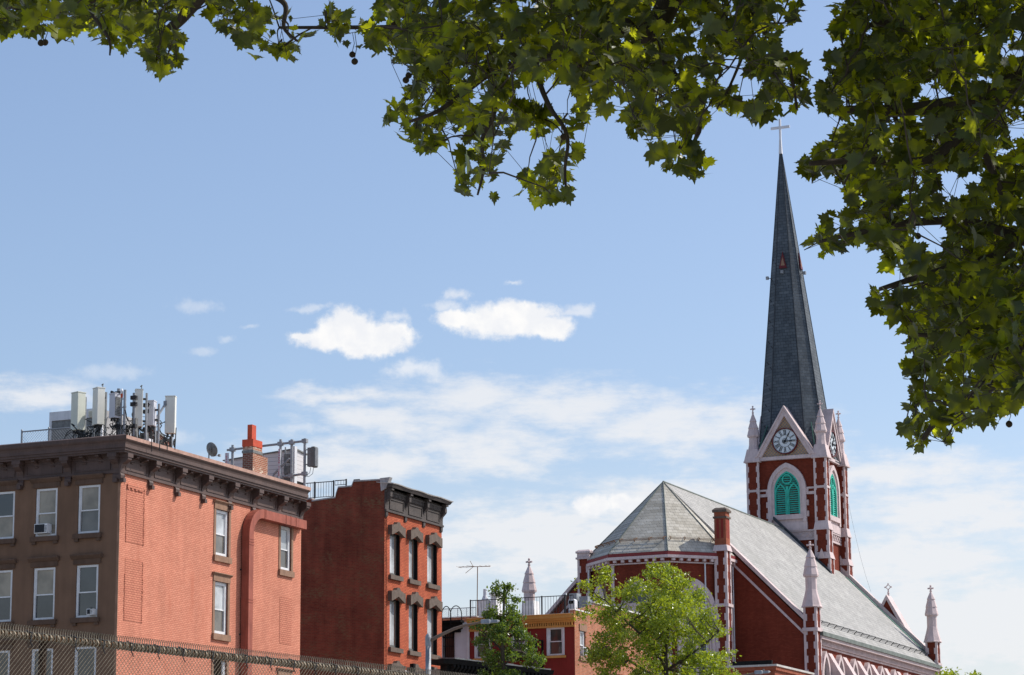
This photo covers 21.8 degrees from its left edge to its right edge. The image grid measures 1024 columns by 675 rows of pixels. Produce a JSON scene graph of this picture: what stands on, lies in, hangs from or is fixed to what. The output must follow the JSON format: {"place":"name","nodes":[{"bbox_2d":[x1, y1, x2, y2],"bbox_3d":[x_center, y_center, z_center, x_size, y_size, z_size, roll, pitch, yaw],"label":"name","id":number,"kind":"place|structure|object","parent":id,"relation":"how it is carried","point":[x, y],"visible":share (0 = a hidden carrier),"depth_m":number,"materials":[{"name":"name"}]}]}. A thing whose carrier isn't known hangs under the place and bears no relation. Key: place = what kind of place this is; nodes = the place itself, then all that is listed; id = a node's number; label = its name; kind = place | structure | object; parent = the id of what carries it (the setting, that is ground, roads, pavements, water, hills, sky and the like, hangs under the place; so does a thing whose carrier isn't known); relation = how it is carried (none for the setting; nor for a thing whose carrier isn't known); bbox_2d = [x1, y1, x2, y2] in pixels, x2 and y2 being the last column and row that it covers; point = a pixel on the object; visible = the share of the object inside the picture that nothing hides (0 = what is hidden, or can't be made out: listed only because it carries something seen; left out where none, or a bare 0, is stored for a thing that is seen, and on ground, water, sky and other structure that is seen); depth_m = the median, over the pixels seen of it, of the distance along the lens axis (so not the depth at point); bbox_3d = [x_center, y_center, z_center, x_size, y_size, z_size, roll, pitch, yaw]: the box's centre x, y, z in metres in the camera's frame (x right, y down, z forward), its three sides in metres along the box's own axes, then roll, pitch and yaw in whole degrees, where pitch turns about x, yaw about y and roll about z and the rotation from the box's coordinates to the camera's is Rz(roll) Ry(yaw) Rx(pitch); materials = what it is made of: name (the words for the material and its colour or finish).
{"place":"outdoors","nodes":[
{"label":"outdoors","id":0,"kind":"place"},
{"bbox_2d":[300,477,453,674],"bbox_3d":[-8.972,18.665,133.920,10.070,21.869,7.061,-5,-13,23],"label":"red brick house","id":1,"kind":"structure","parent":0,"point":[371,571],"depth_m":131.64,"materials":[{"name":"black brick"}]},
{"bbox_2d":[306,480,333,498],"bbox_3d":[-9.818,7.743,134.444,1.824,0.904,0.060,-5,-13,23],"label":"roof railing","id":2,"kind":"object","parent":1,"relation":"on","point":[314,497],"visible":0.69,"depth_m":134.39,"materials":[{"name":"black metal"}]},
{"bbox_2d":[388,522,405,581],"bbox_3d":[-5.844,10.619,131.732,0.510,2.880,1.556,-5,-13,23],"label":"window","id":3,"kind":"structure","parent":1,"relation":"in","point":[396,527],"depth_m":132.03,"materials":[{"name":"grey glass"}]},
{"bbox_2d":[388,588,405,653],"bbox_3d":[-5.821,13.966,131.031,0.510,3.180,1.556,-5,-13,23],"label":"window","id":4,"kind":"structure","parent":1,"relation":"in","point":[396,593],"depth_m":131.32,"materials":[{"name":"white glass"}]},
{"bbox_2d":[388,661,405,671],"bbox_3d":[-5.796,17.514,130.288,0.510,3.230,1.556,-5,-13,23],"label":"window","id":5,"kind":"structure","parent":1,"relation":"in","point":[397,663],"depth_m":130.38,"materials":[{"name":"black paint"}]},
{"bbox_2d":[407,663,415,671],"bbox_3d":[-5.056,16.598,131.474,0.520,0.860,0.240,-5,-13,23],"label":"wall lamp","id":6,"kind":"object","parent":1,"relation":"attached to","point":[413,665],"visible":0.6,"depth_m":131.38,"materials":[{"name":"black metal"}]},
{"bbox_2d":[407,527,422,585],"bbox_3d":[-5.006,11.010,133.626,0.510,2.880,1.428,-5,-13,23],"label":"window","id":7,"kind":"structure","parent":1,"relation":"in","point":[414,532],"depth_m":133.88,"materials":[{"name":"glass"}]},
{"bbox_2d":[407,592,422,656],"bbox_3d":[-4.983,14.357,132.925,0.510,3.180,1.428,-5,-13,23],"label":"window","id":8,"kind":"structure","parent":1,"relation":"in","point":[415,598],"depth_m":133.19,"materials":[{"name":"white glass"}]},
{"bbox_2d":[407,664,422,671],"bbox_3d":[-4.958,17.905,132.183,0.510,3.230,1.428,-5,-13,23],"label":"window","id":9,"kind":"structure","parent":1,"relation":"in","point":[417,666],"depth_m":132.38,"materials":[{"name":"black paint"}]},
{"bbox_2d":[426,532,442,589],"bbox_3d":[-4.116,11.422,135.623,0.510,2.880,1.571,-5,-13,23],"label":"window","id":10,"kind":"structure","parent":1,"relation":"in","point":[431,583],"depth_m":135.92,"materials":[{"name":"white glass"}]},
{"bbox_2d":[426,596,442,659],"bbox_3d":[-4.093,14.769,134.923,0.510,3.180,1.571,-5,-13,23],"label":"window","id":11,"kind":"structure","parent":1,"relation":"in","point":[433,601],"depth_m":135.26,"materials":[{"name":"grey glass"}]},
{"bbox_2d":[412,657,553,674],"bbox_3d":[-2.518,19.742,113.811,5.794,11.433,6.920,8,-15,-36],"label":"black house","id":12,"kind":"structure","parent":0,"point":[461,665],"depth_m":111.55,"materials":[{"name":"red brick"}]},
{"bbox_2d":[0,0,1023,674],"label":"sky","id":13,"kind":"structure","parent":0,"point":[237,237],"materials":[{"name":"blue"}]},
{"bbox_2d":[466,602,653,674],"bbox_3d":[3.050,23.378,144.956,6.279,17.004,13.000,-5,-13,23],"label":"maroon row house","id":14,"kind":"structure","parent":0,"point":[562,636],"depth_m":140.36,"materials":[{"name":"brick"}]},
{"bbox_2d":[473,631,490,660],"bbox_3d":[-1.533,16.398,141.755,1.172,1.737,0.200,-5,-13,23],"label":"window","id":15,"kind":"structure","parent":14,"relation":"in","point":[476,651],"depth_m":141.82,"materials":[{"name":"paint"}]},
{"bbox_2d":[489,592,501,614],"bbox_3d":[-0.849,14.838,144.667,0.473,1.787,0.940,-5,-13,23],"label":"white chimney","id":16,"kind":"object","parent":14,"relation":"on","point":[494,602],"visible":0.18,"depth_m":144.42,"materials":[{"name":"metal"}]},
{"bbox_2d":[491,639,543,667],"bbox_3d":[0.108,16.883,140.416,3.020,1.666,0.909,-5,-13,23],"label":"fire escape","id":17,"kind":"object","parent":14,"relation":"attached to","point":[535,651],"visible":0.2,"depth_m":140.07,"materials":[{"name":"black paint"}]},
{"bbox_2d":[511,632,525,655],"bbox_3d":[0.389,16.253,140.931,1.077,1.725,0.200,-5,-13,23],"label":"window","id":18,"kind":"structure","parent":14,"relation":"in","point":[523,642],"depth_m":140.92,"materials":[{"name":"glass"}]},
{"bbox_2d":[470,595,573,617],"bbox_3d":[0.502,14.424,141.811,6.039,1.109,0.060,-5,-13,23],"label":"roof railing","id":19,"kind":"object","parent":14,"relation":"on","point":[528,604],"visible":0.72,"depth_m":141.42,"materials":[{"name":"black metal"}]},
{"bbox_2d":[521,600,538,614],"bbox_3d":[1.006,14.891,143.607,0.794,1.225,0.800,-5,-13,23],"label":"white chimney","id":20,"kind":"object","parent":14,"relation":"on","point":[533,607],"visible":0.57,"depth_m":143.31,"materials":[{"name":"metal"}]},
{"bbox_2d":[545,627,565,657],"bbox_3d":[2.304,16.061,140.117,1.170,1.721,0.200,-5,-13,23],"label":"window","id":21,"kind":"structure","parent":14,"relation":"in","point":[555,636],"depth_m":140.13,"materials":[{"name":"paint"}]},
{"bbox_2d":[568,599,577,612],"bbox_3d":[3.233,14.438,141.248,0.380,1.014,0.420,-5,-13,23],"label":"kitchen vent","id":22,"kind":"object","parent":14,"relation":"on","point":[570,606],"visible":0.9,"depth_m":141.13,"materials":[{"name":"white metal"}]},
{"bbox_2d":[569,593,591,608],"bbox_3d":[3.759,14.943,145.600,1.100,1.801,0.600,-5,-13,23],"label":"rooftop condenser","id":23,"kind":"object","parent":14,"relation":"on","point":[579,598],"visible":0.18,"depth_m":145.40,"materials":[{"name":"metal"}]},
{"bbox_2d":[580,647,585,654],"bbox_3d":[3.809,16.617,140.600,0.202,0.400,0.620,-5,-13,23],"label":"air conditioner","id":24,"kind":"object","parent":14,"relation":"attached to","point":[582,651],"visible":0.64,"depth_m":140.34,"materials":[{"name":"white metal"}]},
{"bbox_2d":[579,623,587,661],"bbox_3d":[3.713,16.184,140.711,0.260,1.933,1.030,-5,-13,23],"label":"window","id":25,"kind":"structure","parent":14,"relation":"in","point":[581,627],"depth_m":140.85,"materials":[{"name":"white glass"}]},
{"bbox_2d":[722,660,813,674],"bbox_3d":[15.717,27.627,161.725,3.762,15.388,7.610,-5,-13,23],"label":"brick hall","id":26,"kind":"structure","parent":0,"point":[744,667],"depth_m":160.17,"materials":[{"name":"brick"}]},
{"label":"ground","id":27,"kind":"structure","parent":0,"visible":0},
{"bbox_2d":[0,434,310,674],"bbox_3d":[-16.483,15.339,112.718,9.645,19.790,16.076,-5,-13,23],"label":"corner building","id":28,"kind":"structure","parent":27,"relation":"on","point":[142,540],"depth_m":107.83,"materials":[{"name":"brown paint"}]},
{"bbox_2d":[0,639,14,674],"bbox_3d":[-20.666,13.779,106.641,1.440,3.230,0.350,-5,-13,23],"label":"window","id":29,"kind":"structure","parent":28,"relation":"in","point":[11,641],"depth_m":106.76,"materials":[{"name":"grey glass"}]},
{"bbox_2d":[0,558,16,629],"bbox_3d":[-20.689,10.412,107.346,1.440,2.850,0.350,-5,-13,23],"label":"window","id":30,"kind":"structure","parent":28,"relation":"in","point":[5,575],"depth_m":107.39,"materials":[{"name":"grey glass"}]},
{"bbox_2d":[0,480,17,545],"bbox_3d":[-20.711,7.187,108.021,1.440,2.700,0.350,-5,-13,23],"label":"window","id":31,"kind":"structure","parent":28,"relation":"in","point":[7,499],"depth_m":108.07,"materials":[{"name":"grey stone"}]},
{"bbox_2d":[25,640,55,674],"bbox_3d":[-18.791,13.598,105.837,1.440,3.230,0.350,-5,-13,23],"label":"window","id":32,"kind":"structure","parent":28,"relation":"in","point":[33,653],"depth_m":106.14,"materials":[{"name":"grey glass"}]},
{"bbox_2d":[34,523,51,533],"bbox_3d":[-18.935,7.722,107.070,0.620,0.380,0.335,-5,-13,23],"label":"air conditioner","id":33,"kind":"object","parent":28,"relation":"attached to","point":[45,528],"visible":1,"depth_m":106.94,"materials":[{"name":"white metal"}]},
{"bbox_2d":[27,556,59,627],"bbox_3d":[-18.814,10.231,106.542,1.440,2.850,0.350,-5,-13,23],"label":"window","id":34,"kind":"structure","parent":28,"relation":"in","point":[44,578],"depth_m":106.66,"materials":[{"name":"grey glass"}]},
{"bbox_2d":[29,476,61,544],"bbox_3d":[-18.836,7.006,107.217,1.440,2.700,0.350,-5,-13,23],"label":"window","id":35,"kind":"structure","parent":28,"relation":"in","point":[46,503],"depth_m":107.34,"materials":[{"name":"grey glass"}]},
{"bbox_2d":[21,425,100,442],"bbox_3d":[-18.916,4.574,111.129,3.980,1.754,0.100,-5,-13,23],"label":"roof chain link screen","id":36,"kind":"object","parent":28,"relation":"on","point":[45,430],"visible":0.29,"depth_m":111.51,"materials":[{"name":"metal"}]},
{"bbox_2d":[71,391,86,437],"bbox_3d":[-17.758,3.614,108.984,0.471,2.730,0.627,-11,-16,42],"label":"panel antenna","id":37,"kind":"object","parent":28,"relation":"on","point":[78,407],"visible":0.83,"depth_m":108.89,"materials":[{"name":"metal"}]},
{"bbox_2d":[70,553,102,625],"bbox_3d":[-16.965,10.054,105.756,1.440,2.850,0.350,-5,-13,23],"label":"window","id":38,"kind":"structure","parent":28,"relation":"in","point":[87,575],"depth_m":105.88,"materials":[{"name":"grey glass"}]},
{"bbox_2d":[72,634,100,674],"bbox_3d":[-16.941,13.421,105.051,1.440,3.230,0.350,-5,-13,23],"label":"window","id":39,"kind":"structure","parent":28,"relation":"in","point":[93,636],"depth_m":105.29,"materials":[{"name":"grey glass"}]},
{"bbox_2d":[72,473,104,541],"bbox_3d":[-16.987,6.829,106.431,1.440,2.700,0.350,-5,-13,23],"label":"window","id":40,"kind":"structure","parent":28,"relation":"in","point":[89,495],"depth_m":106.53,"materials":[{"name":"grey glass"}]},
{"bbox_2d":[49,409,131,439],"bbox_3d":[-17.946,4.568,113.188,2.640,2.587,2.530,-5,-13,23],"label":"stair bulkhead","id":41,"kind":"object","parent":28,"relation":"on","point":[60,419],"visible":0.19,"depth_m":112.47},
{"bbox_2d":[86,607,96,614],"bbox_3d":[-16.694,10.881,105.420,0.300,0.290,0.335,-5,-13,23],"label":"air conditioner","id":42,"kind":"object","parent":28,"relation":"attached to","point":[92,611],"visible":1,"depth_m":105.28,"materials":[{"name":"white metal"}]},
{"bbox_2d":[88,410,94,436],"bbox_3d":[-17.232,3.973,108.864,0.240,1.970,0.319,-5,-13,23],"label":"radio unit","id":43,"kind":"object","parent":28,"relation":"on","point":[89,413],"visible":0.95,"depth_m":108.93,"materials":[{"name":"metal"}]},
{"bbox_2d":[92,383,106,435],"bbox_3d":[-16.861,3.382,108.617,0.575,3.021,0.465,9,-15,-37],"label":"panel antenna","id":44,"kind":"object","parent":28,"relation":"on","point":[99,412],"visible":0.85,"depth_m":108.55,"materials":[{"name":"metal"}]},
{"bbox_2d":[110,388,120,434],"bbox_3d":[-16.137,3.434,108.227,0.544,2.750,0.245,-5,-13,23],"label":"antenna mast","id":45,"kind":"object","parent":28,"relation":"on","point":[118,391],"visible":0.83,"depth_m":108.29,"materials":[{"name":"metal"}]},
{"bbox_2d":[109,392,122,434],"bbox_3d":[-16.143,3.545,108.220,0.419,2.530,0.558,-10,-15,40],"label":"panel antenna","id":46,"kind":"object","parent":28,"relation":"on","point":[114,406],"visible":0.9,"depth_m":108.17,"materials":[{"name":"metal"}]},
{"bbox_2d":[64,410,176,451],"bbox_3d":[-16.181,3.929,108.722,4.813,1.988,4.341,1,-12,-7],"label":"cable tangle","id":47,"kind":"object","parent":28,"relation":"on","point":[163,441],"visible":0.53,"depth_m":108.24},
{"bbox_2d":[120,389,126,433],"bbox_3d":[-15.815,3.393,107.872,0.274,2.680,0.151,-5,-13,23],"label":"antenna mast","id":48,"kind":"object","parent":28,"relation":"on","point":[124,409],"visible":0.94,"depth_m":107.90,"materials":[{"name":"metal"}]},
{"bbox_2d":[127,393,137,436],"bbox_3d":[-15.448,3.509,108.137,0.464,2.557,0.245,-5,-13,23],"label":"antenna mast","id":49,"kind":"object","parent":28,"relation":"on","point":[134,403],"visible":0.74,"depth_m":108.24,"materials":[{"name":"metal"}]},
{"bbox_2d":[123,558,143,622],"bbox_3d":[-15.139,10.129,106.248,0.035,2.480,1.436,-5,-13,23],"label":"bricked up window","id":50,"kind":"structure","parent":28,"relation":"in","point":[134,570],"depth_m":106.27,"materials":[{"name":"brick"}]},
{"bbox_2d":[131,418,137,437],"bbox_3d":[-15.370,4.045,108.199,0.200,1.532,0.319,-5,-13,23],"label":"radio unit","id":51,"kind":"object","parent":28,"relation":"on","point":[136,422],"visible":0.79,"depth_m":108.19,"materials":[{"name":"metal"}]},
{"bbox_2d":[125,484,145,545],"bbox_3d":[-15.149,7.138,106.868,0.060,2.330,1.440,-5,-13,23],"label":"bricked up window","id":52,"kind":"structure","parent":28,"relation":"in","point":[135,503],"depth_m":106.89,"materials":[{"name":"brick"}]},
{"bbox_2d":[135,385,147,439],"bbox_3d":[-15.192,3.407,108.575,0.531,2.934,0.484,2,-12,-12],"label":"panel antenna","id":53,"kind":"object","parent":28,"relation":"on","point":[139,406],"visible":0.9,"depth_m":108.49,"materials":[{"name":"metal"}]},
{"bbox_2d":[140,432,148,438],"bbox_3d":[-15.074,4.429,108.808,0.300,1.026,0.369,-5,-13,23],"label":"radio unit","id":54,"kind":"object","parent":28,"relation":"on","point":[143,435],"visible":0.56,"depth_m":108.75,"materials":[{"name":"metal"}]},
{"bbox_2d":[141,403,149,432],"bbox_3d":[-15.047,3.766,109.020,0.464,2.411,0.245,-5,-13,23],"label":"antenna mast","id":55,"kind":"object","parent":28,"relation":"on","point":[148,429],"visible":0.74,"depth_m":109.08,"materials":[{"name":"metal"}]},
{"bbox_2d":[147,400,159,443],"bbox_3d":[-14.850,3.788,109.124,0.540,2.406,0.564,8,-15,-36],"label":"panel antenna","id":56,"kind":"object","parent":28,"relation":"on","point":[151,417],"visible":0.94,"depth_m":109.10,"materials":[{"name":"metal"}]},
{"bbox_2d":[143,427,168,444],"bbox_3d":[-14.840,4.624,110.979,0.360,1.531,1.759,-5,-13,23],"label":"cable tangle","id":57,"kind":"object","parent":28,"relation":"on","point":[161,436],"visible":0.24,"depth_m":110.98,"materials":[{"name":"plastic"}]},
{"bbox_2d":[154,401,166,442],"bbox_3d":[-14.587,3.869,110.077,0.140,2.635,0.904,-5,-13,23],"label":"antenna mount","id":58,"kind":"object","parent":28,"relation":"on","point":[164,405],"depth_m":110.22,"materials":[{"name":"metal"}]},
{"bbox_2d":[165,395,176,447],"bbox_3d":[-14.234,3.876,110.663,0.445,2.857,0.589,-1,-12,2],"label":"panel antenna","id":59,"kind":"object","parent":28,"relation":"on","point":[170,417],"visible":0.77,"depth_m":110.53,"materials":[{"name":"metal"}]},
{"bbox_2d":[206,442,220,457],"bbox_3d":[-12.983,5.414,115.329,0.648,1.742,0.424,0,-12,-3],"label":"satellite dish","id":60,"kind":"object","parent":28,"relation":"on","point":[211,448],"visible":0.97,"depth_m":115.33,"materials":[{"name":"metal"}]},
{"bbox_2d":[211,650,228,674],"bbox_3d":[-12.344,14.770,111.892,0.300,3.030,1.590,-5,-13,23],"label":"window","id":61,"kind":"structure","parent":28,"relation":"in","point":[224,663],"depth_m":112.43,"materials":[{"name":"grey glass"}]},
{"bbox_2d":[212,571,232,641],"bbox_3d":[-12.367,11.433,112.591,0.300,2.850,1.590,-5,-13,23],"label":"window","id":62,"kind":"structure","parent":28,"relation":"in","point":[219,607],"depth_m":112.74,"materials":[{"name":"grey glass"}]},
{"bbox_2d":[213,499,234,563],"bbox_3d":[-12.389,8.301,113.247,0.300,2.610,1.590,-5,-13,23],"label":"window","id":63,"kind":"structure","parent":28,"relation":"in","point":[220,553],"depth_m":113.37,"materials":[{"name":"grey glass"}]},
{"bbox_2d":[242,424,267,474],"bbox_3d":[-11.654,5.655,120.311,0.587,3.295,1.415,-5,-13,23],"label":"brick chimney","id":64,"kind":"object","parent":28,"relation":"on","point":[254,459],"visible":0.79,"depth_m":119.92,"materials":[{"name":"brown brick"}]},
{"bbox_2d":[223,449,306,484],"bbox_3d":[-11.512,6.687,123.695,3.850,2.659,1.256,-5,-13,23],"label":"sided roof hut","id":65,"kind":"object","parent":28,"relation":"on","point":[272,457],"visible":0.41,"depth_m":123.08,"materials":[{"name":"plastic"}]},
{"bbox_2d":[227,438,307,485],"bbox_3d":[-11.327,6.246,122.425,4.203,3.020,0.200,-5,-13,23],"label":"pipe scaffold","id":66,"kind":"object","parent":28,"relation":"on","point":[232,449],"visible":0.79,"depth_m":122.04,"materials":[{"name":"metal"}]},
{"bbox_2d":[225,453,228,463],"bbox_3d":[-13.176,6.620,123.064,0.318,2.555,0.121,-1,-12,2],"label":"lettered strip","id":67,"kind":"object","parent":66,"relation":"attached to","point":[227,458],"visible":0.3,"depth_m":123.25,"materials":[{"name":"metal"}]},
{"bbox_2d":[278,449,282,478],"bbox_3d":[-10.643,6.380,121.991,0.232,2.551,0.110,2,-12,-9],"label":"lettered strip","id":68,"kind":"object","parent":66,"relation":"attached to","point":[279,462],"visible":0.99,"depth_m":122.09,"materials":[{"name":"metal"}]},
{"bbox_2d":[284,446,296,482],"bbox_3d":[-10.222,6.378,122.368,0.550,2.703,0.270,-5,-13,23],"label":"panel antenna","id":69,"kind":"object","parent":66,"relation":"attached to","point":[286,468],"visible":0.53,"depth_m":122.37,"materials":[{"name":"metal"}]},
{"bbox_2d":[305,446,317,476],"bbox_3d":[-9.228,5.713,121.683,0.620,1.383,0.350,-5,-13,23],"label":"panel antenna","id":70,"kind":"object","parent":66,"relation":"attached to","point":[312,456],"visible":1,"depth_m":121.57,"materials":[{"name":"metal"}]},
{"bbox_2d":[276,667,293,674],"bbox_3d":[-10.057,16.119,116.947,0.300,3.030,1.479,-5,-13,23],"label":"window","id":71,"kind":"structure","parent":28,"relation":"in","point":[285,670],"depth_m":117.03,"materials":[{"name":"beige stone"}]},
{"bbox_2d":[279,597,291,644],"bbox_3d":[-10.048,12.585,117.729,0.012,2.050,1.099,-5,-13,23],"label":"bricked up window","id":72,"kind":"structure","parent":28,"relation":"in","point":[285,623],"depth_m":117.72,"materials":[{"name":"brick"}]},
{"bbox_2d":[278,525,294,577],"bbox_3d":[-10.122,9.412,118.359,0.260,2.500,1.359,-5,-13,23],"label":"window","id":73,"kind":"structure","parent":28,"relation":"in","point":[285,560],"depth_m":118.52,"materials":[{"name":"grey glass"}]},
{"bbox_2d":[0,623,473,674],"bbox_3d":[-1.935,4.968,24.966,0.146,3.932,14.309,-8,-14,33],"label":"chain link fence","id":74,"kind":"object","parent":27,"relation":"on","point":[43,639],"visible":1,"depth_m":23.57,"materials":[{"name":"metal"}]},
{"bbox_2d":[0,0,814,210],"bbox_3d":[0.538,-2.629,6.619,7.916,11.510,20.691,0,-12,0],"label":"plane tree","id":75,"kind":"object","parent":27,"relation":"on","point":[586,52],"visible":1,"depth_m":12.90,"materials":[{"name":"green plant"}]},
{"bbox_2d":[442,616,477,658],"bbox_3d":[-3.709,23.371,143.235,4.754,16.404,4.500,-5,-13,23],"label":"white house","id":76,"kind":"structure","parent":27,"relation":"on","point":[456,644],"depth_m":142.40,"materials":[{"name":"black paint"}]},
{"bbox_2d":[443,633,454,657],"bbox_3d":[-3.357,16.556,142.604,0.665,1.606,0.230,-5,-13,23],"label":"window","id":77,"kind":"structure","parent":76,"relation":"in","point":[449,641],"depth_m":142.58,"materials":[{"name":"black paint"}]},
{"bbox_2d":[442,605,461,637],"bbox_3d":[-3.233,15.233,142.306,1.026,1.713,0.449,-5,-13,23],"label":"roof ladder","id":78,"kind":"object","parent":76,"relation":"on","point":[450,617],"visible":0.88,"depth_m":142.27,"materials":[{"name":"grey metal"}]},
{"bbox_2d":[443,607,474,616],"bbox_3d":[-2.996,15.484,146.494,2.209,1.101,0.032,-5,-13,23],"label":"roof fence","id":79,"kind":"object","parent":76,"relation":"on","point":[456,609],"visible":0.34,"depth_m":146.54,"materials":[{"name":"metal"}]},
{"bbox_2d":[456,561,489,612],"bbox_3d":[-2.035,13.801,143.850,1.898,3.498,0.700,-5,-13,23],"label":"television antenna","id":80,"kind":"object","parent":76,"relation":"on","point":[472,566],"visible":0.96,"depth_m":143.89,"materials":[{"name":"grey metal"}]},
{"bbox_2d":[477,589,490,617],"bbox_3d":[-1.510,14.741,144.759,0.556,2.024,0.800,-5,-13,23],"label":"white chimney","id":81,"kind":"object","parent":76,"relation":"on","point":[482,604],"visible":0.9,"depth_m":144.44,"materials":[{"name":"brick"}]},
{"bbox_2d":[425,618,499,673],"bbox_3d":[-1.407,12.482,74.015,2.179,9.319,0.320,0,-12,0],"label":"street lamp","id":82,"kind":"object","parent":27,"relation":"on","point":[428,639],"visible":1,"depth_m":74.82,"materials":[{"name":"metal"}]},
{"bbox_2d":[467,579,546,674],"bbox_3d":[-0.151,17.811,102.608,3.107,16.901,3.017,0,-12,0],"label":"street tree","id":83,"kind":"object","parent":27,"relation":"on","point":[516,631],"visible":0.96,"depth_m":103.59,"materials":[{"name":"green plant"}]},
{"bbox_2d":[570,557,740,674],"bbox_3d":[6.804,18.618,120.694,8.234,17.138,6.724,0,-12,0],"label":"street tree","id":84,"kind":"object","parent":27,"relation":"on","point":[658,625],"visible":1,"depth_m":121.09,"materials":[{"name":"green plant"}]},
{"bbox_2d":[522,119,941,674],"bbox_3d":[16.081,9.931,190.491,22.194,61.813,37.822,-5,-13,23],"label":"church","id":85,"kind":"structure","parent":27,"relation":"on","point":[773,566],"depth_m":189.93,"materials":[{"name":"brick"}]},
{"bbox_2d":[592,584,607,605],"bbox_3d":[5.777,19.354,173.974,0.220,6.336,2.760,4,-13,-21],"label":"window","id":86,"kind":"structure","parent":85,"relation":"in","point":[600,590],"depth_m":174.27,"materials":[{"name":"grey glass"}]},
{"bbox_2d":[621,581,661,673],"bbox_3d":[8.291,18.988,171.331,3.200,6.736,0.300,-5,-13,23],"label":"window","id":87,"kind":"structure","parent":85,"relation":"in","point":[640,597],"depth_m":171.90,"materials":[{"name":"grey stone"}]},
{"bbox_2d":[677,579,715,674],"bbox_3d":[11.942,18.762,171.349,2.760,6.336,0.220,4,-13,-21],"label":"window","id":88,"kind":"structure","parent":85,"relation":"in","point":[710,600],"depth_m":171.48,"materials":[{"name":"grey glass"}]},
{"bbox_2d":[732,598,733,661],"bbox_3d":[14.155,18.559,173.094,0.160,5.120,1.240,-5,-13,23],"label":"window","id":89,"kind":"structure","parent":85,"relation":"in","point":[732,598],"depth_m":173.46,"materials":[{"name":"stone"}]},
{"bbox_2d":[822,651,830,674],"bbox_3d":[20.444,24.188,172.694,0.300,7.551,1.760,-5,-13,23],"label":"window","id":90,"kind":"structure","parent":85,"relation":"in","point":[826,669],"depth_m":173.51,"materials":[{"name":"pink stone"}]},
{"bbox_2d":[835,655,844,674],"bbox_3d":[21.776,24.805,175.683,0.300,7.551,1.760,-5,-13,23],"label":"window","id":91,"kind":"structure","parent":85,"relation":"in","point":[839,660],"depth_m":176.41,"materials":[{"name":"pink stone"}]},
{"bbox_2d":[850,659,858,674],"bbox_3d":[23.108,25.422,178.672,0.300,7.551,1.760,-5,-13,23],"label":"window","id":92,"kind":"structure","parent":85,"relation":"in","point":[853,663],"depth_m":179.36,"materials":[{"name":"pink stone"}]},
{"bbox_2d":[864,662,871,674],"bbox_3d":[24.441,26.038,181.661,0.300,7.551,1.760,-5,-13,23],"label":"window","id":93,"kind":"structure","parent":85,"relation":"in","point":[867,666],"depth_m":182.32,"materials":[{"name":"pink stone"}]},
{"bbox_2d":[877,666,884,674],"bbox_3d":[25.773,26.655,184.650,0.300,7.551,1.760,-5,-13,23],"label":"window","id":94,"kind":"structure","parent":85,"relation":"in","point":[880,669],"depth_m":185.19,"materials":[{"name":"pink stone"}]},
{"bbox_2d":[890,669,896,674],"bbox_3d":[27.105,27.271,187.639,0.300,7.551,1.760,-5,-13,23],"label":"window","id":95,"kind":"structure","parent":85,"relation":"in","point":[893,672],"depth_m":188.15,"materials":[{"name":"pink stone"}]},
{"bbox_2d":[743,669,769,674],"bbox_3d":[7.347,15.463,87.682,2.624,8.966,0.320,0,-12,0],"label":"street lamp","id":96,"kind":"object","parent":27,"relation":"on","point":[759,672],"visible":1,"depth_m":88.53,"materials":[{"name":"metal"}]},
{"bbox_2d":[794,0,1023,454],"bbox_3d":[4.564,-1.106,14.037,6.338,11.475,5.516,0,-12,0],"label":"plane tree","id":97,"kind":"object","parent":27,"relation":"on","point":[965,313],"visible":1,"depth_m":12.65,"materials":[{"name":"green plant"}]},
{"bbox_2d":[935,666,980,674],"bbox_3d":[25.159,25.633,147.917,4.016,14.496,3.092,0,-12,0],"label":"street tree","id":98,"kind":"object","parent":27,"relation":"on","point":[951,672],"visible":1,"depth_m":148.91,"materials":[{"name":"green plant"}]}
]}

